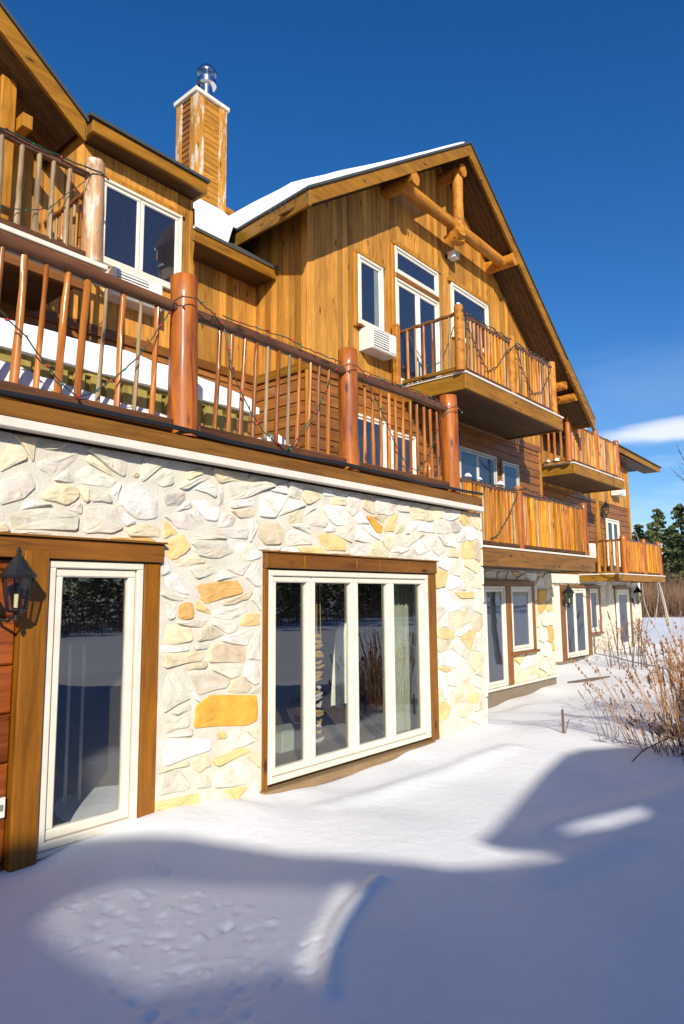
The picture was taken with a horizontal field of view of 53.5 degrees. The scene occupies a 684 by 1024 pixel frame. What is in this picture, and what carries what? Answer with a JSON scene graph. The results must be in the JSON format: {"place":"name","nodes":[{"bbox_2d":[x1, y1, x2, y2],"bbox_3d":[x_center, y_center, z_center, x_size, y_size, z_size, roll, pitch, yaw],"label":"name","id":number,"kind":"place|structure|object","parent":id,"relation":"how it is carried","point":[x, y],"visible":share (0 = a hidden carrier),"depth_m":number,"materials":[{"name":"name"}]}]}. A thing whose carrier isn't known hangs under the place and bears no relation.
{"place":"outdoors","nodes":[
{"label":"outdoors","id":0,"kind":"place"},
{"bbox_2d":[275,723,302,752],"bbox_3d":[-0.654,2.621,7.870,0.300,0.240,0.400,-6,-9,40],"label":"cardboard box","id":1,"kind":"object","parent":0,"point":[288,737],"visible":0.64,"depth_m":7.74,"materials":[{"name":"white cardboard"}]},
{"bbox_2d":[0,604,683,1023],"bbox_3d":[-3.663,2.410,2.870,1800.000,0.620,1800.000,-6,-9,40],"label":"snow ground","id":2,"kind":"structure","parent":0,"point":[516,860],"depth_m":4.13,"materials":[{"name":"white snow"}]},
{"bbox_2d":[0,0,665,872],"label":"lodge","id":3,"kind":"structure","parent":2,"relation":"on","point":[180,576],"depth_m":8.43,"materials":[{"name":"wood"}]},
{"bbox_2d":[0,797,5,818],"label":"outlet box","id":4,"kind":"object","parent":3,"relation":"attached to","point":[2,806],"visible":1,"depth_m":4.55,"materials":[{"name":"white plastic"}]},
{"bbox_2d":[0,547,37,624],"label":"wall lantern","id":5,"kind":"object","parent":3,"relation":"attached to","point":[18,566],"depth_m":4.54,"materials":[{"name":"black metal"}]},
{"bbox_2d":[0,172,93,211],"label":"string lights","id":6,"kind":"object","parent":3,"relation":"attached to","point":[84,181],"visible":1,"depth_m":7.60,"materials":[{"name":"green plastic"}]},
{"bbox_2d":[0,127,108,180],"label":"string lights","id":7,"kind":"object","parent":3,"relation":"attached to","point":[31,142],"visible":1,"depth_m":7.66,"materials":[{"name":"green plastic"}]},
{"bbox_2d":[63,643,85,803],"bbox_3d":[-2.332,1.834,5.916,0.030,1.350,0.160,-6,-9,40],"label":"clothes rail","id":8,"kind":"object","parent":3,"relation":"on","point":[68,721],"visible":0.96,"depth_m":5.90,"materials":[{"name":"grey metal"}]},
{"bbox_2d":[0,360,166,417],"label":"snow layer","id":9,"kind":"object","parent":3,"relation":"on","point":[26,377],"visible":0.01,"depth_m":5.26,"materials":[{"name":"white snow"}]},
{"bbox_2d":[0,532,167,872],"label":"door frame","id":10,"kind":"structure","parent":3,"relation":"in","point":[30,836],"depth_m":4.92,"materials":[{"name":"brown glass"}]},
{"bbox_2d":[0,295,224,397],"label":"string lights","id":11,"kind":"object","parent":3,"relation":"attached to","point":[111,380],"visible":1,"depth_m":5.36,"materials":[{"name":"green plastic"}]},
{"bbox_2d":[0,348,249,435],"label":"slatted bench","id":12,"kind":"object","parent":3,"relation":"on","point":[205,409],"visible":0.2,"depth_m":6.69,"materials":[{"name":"yellow wood"}]},
{"bbox_2d":[0,318,258,416],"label":"snow layer","id":13,"kind":"object","parent":12,"relation":"on","point":[206,388],"visible":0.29,"depth_m":6.46,"materials":[{"name":"white snow"}]},
{"bbox_2d":[103,266,162,315],"bbox_3d":[-2.993,-3.171,9.763,0.298,0.400,0.800,-6,-9,40],"label":"air conditioner","id":14,"kind":"object","parent":3,"relation":"attached to","point":[131,303],"visible":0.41,"depth_m":9.65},
{"bbox_2d":[103,173,184,290],"bbox_3d":[-2.975,-4.119,10.083,0.065,1.360,1.500,-6,-9,40],"label":"dormer window","id":15,"kind":"structure","parent":3,"relation":"in","point":[115,185],"depth_m":10.07,"materials":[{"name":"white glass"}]},
{"bbox_2d":[193,199,235,241],"bbox_3d":[-2.738,-5.356,11.771,2.600,2.451,1.480,-6,-9,40],"label":"snow layer","id":16,"kind":"object","parent":3,"relation":"on","point":[214,221],"visible":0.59,"depth_m":10.82,"materials":[{"name":"white snow"}]},
{"bbox_2d":[0,389,482,495],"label":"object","id":17,"kind":"object","parent":3,"relation":"on","point":[107,413],"visible":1,"depth_m":5.92,"materials":[{"name":"brown wood"}]},
{"bbox_2d":[258,434,289,445],"bbox_3d":[-0.849,-0.614,8.217,1.112,0.429,0.800,-6,-9,40],"label":"snow layer","id":18,"kind":"object","parent":3,"relation":"on","point":[281,440],"depth_m":7.70,"materials":[{"name":"white snow"}]},
{"bbox_2d":[223,315,341,361],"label":"string lights","id":19,"kind":"object","parent":3,"relation":"attached to","point":[292,340],"visible":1,"depth_m":6.90,"materials":[{"name":"green plastic"}]},
{"bbox_2d":[224,329,367,450],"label":"string lights","id":20,"kind":"object","parent":3,"relation":"attached to","point":[269,435],"visible":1,"depth_m":6.76,"materials":[{"name":"green plastic"}]},
{"bbox_2d":[315,570,324,742],"bbox_3d":[-0.265,1.362,7.551,0.060,2.346,0.223,-6,-9,40],"label":"hanging mobile","id":21,"kind":"object","parent":3,"relation":"hanging from","point":[319,654],"visible":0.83,"depth_m":7.49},
{"bbox_2d":[331,621,346,708],"bbox_3d":[-0.040,1.893,8.381,0.040,1.059,0.300,-6,-9,40],"label":"hanging cloth","id":22,"kind":"object","parent":3,"relation":"hanging from","point":[339,686],"visible":1,"depth_m":8.40,"materials":[{"name":"white fabric"}]},
{"bbox_2d":[229,142,463,230],"bbox_3d":[-1.446,-6.063,14.198,6.500,3.355,4.700,-6,-9,40],"label":"snow layer","id":23,"kind":"object","parent":3,"relation":"on","point":[244,215],"visible":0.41,"depth_m":11.26,"materials":[{"name":"white snow"}]},
{"bbox_2d":[260,550,439,794],"bbox_3d":[0.200,1.669,7.565,0.215,2.342,3.060,-6,-9,40],"label":"window","id":24,"kind":"structure","parent":3,"relation":"in","point":[312,770],"depth_m":7.37,"materials":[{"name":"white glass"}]},
{"bbox_2d":[352,248,385,330],"bbox_3d":[0.516,-3.939,12.263,0.090,1.440,0.900,-6,-9,40],"label":"window","id":25,"kind":"structure","parent":3,"relation":"in","point":[368,277],"depth_m":12.25,"materials":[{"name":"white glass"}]},
{"bbox_2d":[358,413,386,467],"bbox_3d":[0.499,-0.990,11.868,0.055,1.370,0.900,-6,-9,40],"label":"window","id":26,"kind":"structure","parent":3,"relation":"in","point":[360,416],"depth_m":11.94,"materials":[{"name":"white glass"}]},
{"bbox_2d":[359,325,395,360],"bbox_3d":[0.653,-3.019,12.137,0.318,0.400,0.710,-6,-9,40],"label":"air conditioner","id":27,"kind":"object","parent":3,"relation":"attached to","point":[377,343],"visible":1,"depth_m":11.96,"materials":[{"name":"white plastic"}]},
{"bbox_2d":[384,573,415,732],"bbox_3d":[0.767,1.732,8.844,0.070,2.180,0.620,-6,-9,40],"label":"curtain","id":28,"kind":"object","parent":3,"relation":"hanging from","point":[404,659],"visible":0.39,"depth_m":8.86,"materials":[{"name":"white fabric"}]},
{"bbox_2d":[391,430,416,474],"bbox_3d":[1.150,-0.743,12.604,0.055,1.450,0.800,-6,-9,40],"label":"window","id":29,"kind":"structure","parent":3,"relation":"in","point":[392,432],"depth_m":12.70,"materials":[{"name":"white glass"}]},
{"bbox_2d":[363,370,445,402],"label":"string lights","id":30,"kind":"object","parent":3,"relation":"attached to","point":[404,386],"visible":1,"depth_m":8.54,"materials":[{"name":"green plastic"}]},
{"bbox_2d":[366,380,462,470],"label":"string lights","id":31,"kind":"object","parent":3,"relation":"attached to","point":[380,408],"visible":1,"depth_m":8.46,"materials":[{"name":"green plastic"}]},
{"bbox_2d":[390,239,442,380],"bbox_3d":[1.513,-3.753,13.430,0.070,2.820,1.730,-6,-9,40],"label":"door frame","id":32,"kind":"structure","parent":3,"relation":"in","point":[396,248],"depth_m":13.32,"materials":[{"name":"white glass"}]},
{"bbox_2d":[408,327,453,367],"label":"string lights","id":33,"kind":"object","parent":3,"relation":"attached to","point":[443,355],"visible":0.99,"depth_m":12.36,"materials":[{"name":"green plastic"}]},
{"bbox_2d":[395,254,484,384],"bbox_3d":[2.185,-3.581,14.209,0.060,2.660,3.610,-6,-9,40],"label":"balcony door","id":34,"kind":"structure","parent":3,"relation":"in","point":[413,307],"depth_m":13.46,"materials":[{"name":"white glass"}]},
{"bbox_2d":[445,249,459,261],"bbox_3d":[2.359,-5.483,14.526,0.270,0.150,0.200,-6,-9,40],"label":"flood light","id":35,"kind":"object","parent":3,"relation":"attached to","point":[453,255],"visible":1,"depth_m":14.45,"materials":[{"name":"silver metal"}]},
{"bbox_2d":[447,276,489,353],"bbox_3d":[2.867,-4.308,15.104,0.070,1.310,1.780,-6,-9,40],"label":"window","id":36,"kind":"structure","parent":3,"relation":"in","point":[455,285],"depth_m":14.97,"materials":[{"name":"white plastic"}]},
{"bbox_2d":[459,445,497,492],"bbox_3d":[2.977,-0.624,14.746,0.055,1.410,1.630,-6,-9,40],"label":"window","id":37,"kind":"structure","parent":3,"relation":"in","point":[476,463],"depth_m":14.77,"materials":[{"name":"blue glass"}]},
{"bbox_2d":[491,492,518,538],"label":"string lights","id":38,"kind":"object","parent":3,"relation":"attached to","point":[507,517],"visible":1,"depth_m":12.74,"materials":[{"name":"green plastic"}]},
{"bbox_2d":[462,309,550,363],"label":"string lights","id":39,"kind":"object","parent":3,"relation":"attached to","point":[506,337],"visible":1,"depth_m":13.30,"materials":[{"name":"green plastic"}]},
{"bbox_2d":[464,317,550,393],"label":"string lights","id":40,"kind":"object","parent":3,"relation":"attached to","point":[501,362],"visible":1,"depth_m":13.35,"materials":[{"name":"green plastic"}]},
{"bbox_2d":[482,580,534,689],"bbox_3d":[3.675,2.632,14.805,0.090,2.250,2.500,-6,-9,40],"label":"patio door","id":41,"kind":"structure","parent":3,"relation":"in","point":[499,659],"depth_m":14.45,"materials":[{"name":"white glass"}]},
{"bbox_2d":[501,460,519,489],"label":"window","id":42,"kind":"structure","parent":3,"relation":"in","point":[510,471],"depth_m":15.95,"materials":[{"name":"blue glass"}]},
{"bbox_2d":[511,586,539,655],"bbox_3d":[4.097,2.432,15.307,0.120,1.503,1.370,-6,-9,40],"label":"window","id":43,"kind":"structure","parent":3,"relation":"in","point":[522,597],"depth_m":15.38,"materials":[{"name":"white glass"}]},
{"bbox_2d":[472,479,581,506],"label":"string lights","id":44,"kind":"object","parent":3,"relation":"attached to","point":[523,488],"visible":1,"depth_m":13.22,"materials":[{"name":"green plastic"}]},
{"bbox_2d":[562,583,574,607],"bbox_3d":[6.792,2.510,20.348,0.373,0.752,0.346,-6,-9,40],"label":"wall lantern","id":45,"kind":"object","parent":3,"relation":"attached to","point":[568,589],"depth_m":20.30,"materials":[{"name":"black metal"}]},
{"bbox_2d":[552,585,600,661],"bbox_3d":[7.490,3.471,21.357,0.130,2.330,3.700,-6,-9,40],"label":"patio door","id":46,"kind":"structure","parent":3,"relation":"in","point":[572,625],"depth_m":20.94,"materials":[{"name":"white glass"}]},
{"bbox_2d":[590,588,603,634],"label":"window","id":47,"kind":"structure","parent":3,"relation":"in","point":[595,596],"depth_m":22.48,"materials":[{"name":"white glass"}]},
{"bbox_2d":[600,500,609,516],"bbox_3d":[9.279,-0.112,23.877,0.320,0.611,0.281,-6,-9,40],"label":"wall lantern","id":48,"kind":"object","parent":3,"relation":"attached to","point":[605,504],"depth_m":23.84,"materials":[{"name":"black metal"}]},
{"bbox_2d":[605,518,620,570],"bbox_3d":[9.821,1.215,24.495,0.060,1.900,1.270,-6,-9,40],"label":"balcony door","id":49,"kind":"structure","parent":3,"relation":"in","point":[612,526],"depth_m":24.44,"materials":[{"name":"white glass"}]},
{"bbox_2d":[611,490,625,496],"bbox_3d":[10.209,-0.721,25.003,0.310,0.260,0.700,-6,-9,40],"label":"air conditioner","id":50,"kind":"object","parent":3,"relation":"attached to","point":[618,493],"visible":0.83,"depth_m":24.81,"materials":[{"name":"white plastic"}]},
{"bbox_2d":[613,586,633,648],"bbox_3d":[10.073,3.768,24.219,0.080,2.200,1.630,-6,-9,40],"label":"patio door","id":51,"kind":"structure","parent":3,"relation":"in","point":[622,594],"depth_m":24.24,"materials":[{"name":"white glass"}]},
{"bbox_2d":[631,585,641,604],"bbox_3d":[10.953,3.073,25.178,0.403,0.752,0.346,-6,-9,40],"label":"wall lantern","id":52,"kind":"object","parent":3,"relation":"attached to","point":[637,590],"depth_m":25.12,"materials":[{"name":"black metal"}]},
{"bbox_2d":[561,709,568,733],"bbox_3d":[2.901,2.744,8.811,0.112,0.350,0.034,2,-8,-22],"label":"garden stake","id":53,"kind":"object","parent":2,"relation":"on","point":[563,725],"visible":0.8,"depth_m":8.79,"materials":[{"name":"brown wood"}]},
{"bbox_2d":[567,676,609,682],"bbox_3d":[6.175,4.188,16.795,1.355,0.170,0.206,2,-8,-21],"label":"half buried log","id":54,"kind":"object","parent":2,"relation":"on","point":[586,680],"visible":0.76,"depth_m":16.67,"materials":[{"name":"wood"}]},
{"bbox_2d":[578,684,626,742],"bbox_3d":[3.313,2.566,8.689,0.497,0.747,0.717,-6,-9,40],"label":"dry shrub","id":55,"kind":"object","parent":2,"relation":"on","point":[610,700],"visible":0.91,"depth_m":8.69,"materials":[{"name":"brown plant"}]},
{"bbox_2d":[598,618,653,668],"bbox_3d":[7.965,3.675,19.028,1.413,1.427,1.448,1,-7,-13],"label":"dry shrub","id":56,"kind":"object","parent":2,"relation":"on","point":[634,643],"visible":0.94,"depth_m":18.90,"materials":[{"name":"brown plant"}]},
{"bbox_2d":[569,657,683,750],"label":"dry shrub","id":57,"kind":"object","parent":2,"relation":"on","point":[633,681],"visible":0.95,"depth_m":8.37,"materials":[{"name":"brown plant"}]},
{"bbox_2d":[606,611,650,656],"bbox_3d":[9.119,3.883,21.616,1.298,1.452,1.179,-2,-7,9],"label":"dry shrub","id":58,"kind":"object","parent":2,"relation":"on","point":[632,622],"visible":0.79,"depth_m":21.66,"materials":[{"name":"brown plant"}]},
{"bbox_2d":[632,524,646,585],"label":"pine tree","id":59,"kind":"object","parent":2,"relation":"on","point":[637,528],"visible":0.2,"depth_m":83.96,"materials":[{"name":"green plant"}]},
{"bbox_2d":[640,583,651,619],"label":"birch tree","id":60,"kind":"object","parent":2,"relation":"on","point":[644,600],"visible":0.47,"depth_m":47.77,"materials":[{"name":"white plant"}]},
{"bbox_2d":[644,529,662,597],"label":"pine tree","id":61,"kind":"object","parent":2,"relation":"on","point":[649,541],"visible":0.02,"depth_m":92.12,"materials":[{"name":"green plant"}]},
{"bbox_2d":[624,704,683,756],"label":"dry shrub","id":62,"kind":"object","parent":2,"relation":"on","point":[661,731],"visible":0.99,"depth_m":7.79,"materials":[{"name":"brown plant"}]},
{"bbox_2d":[634,529,677,624],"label":"birch tree","id":63,"kind":"object","parent":2,"relation":"on","point":[661,589],"visible":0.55,"depth_m":43.83,"materials":[{"name":"white plant"}]},
{"bbox_2d":[652,585,660,620],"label":"birch tree","id":64,"kind":"object","parent":2,"relation":"on","point":[657,604],"visible":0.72,"depth_m":51.38,"materials":[{"name":"white plant"}]},
{"bbox_2d":[632,732,683,761],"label":"fallen branch","id":65,"kind":"object","parent":2,"relation":"on","point":[657,743],"visible":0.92,"depth_m":7.76,"materials":[{"name":"brown wood"}]},
{"bbox_2d":[632,524,683,584],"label":"wood","id":66,"kind":"object","parent":2,"relation":"on","point":[649,527],"depth_m":104.35,"materials":[{"name":"wood"}]},
{"bbox_2d":[634,630,683,738],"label":"dry shrub","id":67,"kind":"object","parent":2,"relation":"on","point":[672,667],"visible":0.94,"depth_m":8.96,"materials":[{"name":"brown plant"}]},
{"bbox_2d":[640,508,679,598],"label":"pine tree","id":68,"kind":"object","parent":2,"relation":"on","point":[655,533],"visible":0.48,"depth_m":79.89,"materials":[{"name":"green plant"}]},
{"bbox_2d":[640,564,683,617],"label":"brush","id":69,"kind":"object","parent":2,"relation":"on","point":[675,606],"visible":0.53,"depth_m":60.02,"materials":[{"name":"brown plant"}]},
{"bbox_2d":[640,611,683,721],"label":"dry shrub","id":70,"kind":"object","parent":2,"relation":"on","point":[647,653],"visible":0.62,"depth_m":10.63,"materials":[{"name":"brown plant"}]},
{"bbox_2d":[658,580,666,623],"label":"birch tree","id":71,"kind":"object","parent":2,"relation":"on","point":[663,602],"visible":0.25,"depth_m":45.55,"materials":[{"name":"white plant"}]},
{"bbox_2d":[648,503,683,595],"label":"pine tree","id":72,"kind":"object","parent":2,"relation":"on","point":[678,509],"visible":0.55,"depth_m":78.25,"materials":[{"name":"green plant"}]},
{"bbox_2d":[661,525,678,585],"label":"pine tree","id":73,"kind":"object","parent":2,"relation":"on","point":[671,527],"visible":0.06,"depth_m":90.17,"materials":[{"name":"green plant"}]},
{"bbox_2d":[658,678,683,741],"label":"dry shrub","id":74,"kind":"object","parent":2,"relation":"on","point":[680,703],"visible":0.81,"depth_m":8.70,"materials":[{"name":"brown plant"}]},
{"bbox_2d":[663,514,683,599],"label":"pine tree","id":75,"kind":"object","parent":2,"relation":"on","point":[680,553],"visible":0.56,"depth_m":76.69,"materials":[{"name":"green plant"}]},
{"bbox_2d":[669,444,683,480],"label":"bare tree","id":76,"kind":"object","parent":2,"relation":"on","point":[679,462],"visible":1,"depth_m":16.55,"materials":[{"name":"brown plant"}]},
{"bbox_2d":[1,0,683,565],"label":"sky","id":77,"kind":"structure","parent":0,"point":[571,112],"materials":[{"name":"blue"}]}
]}

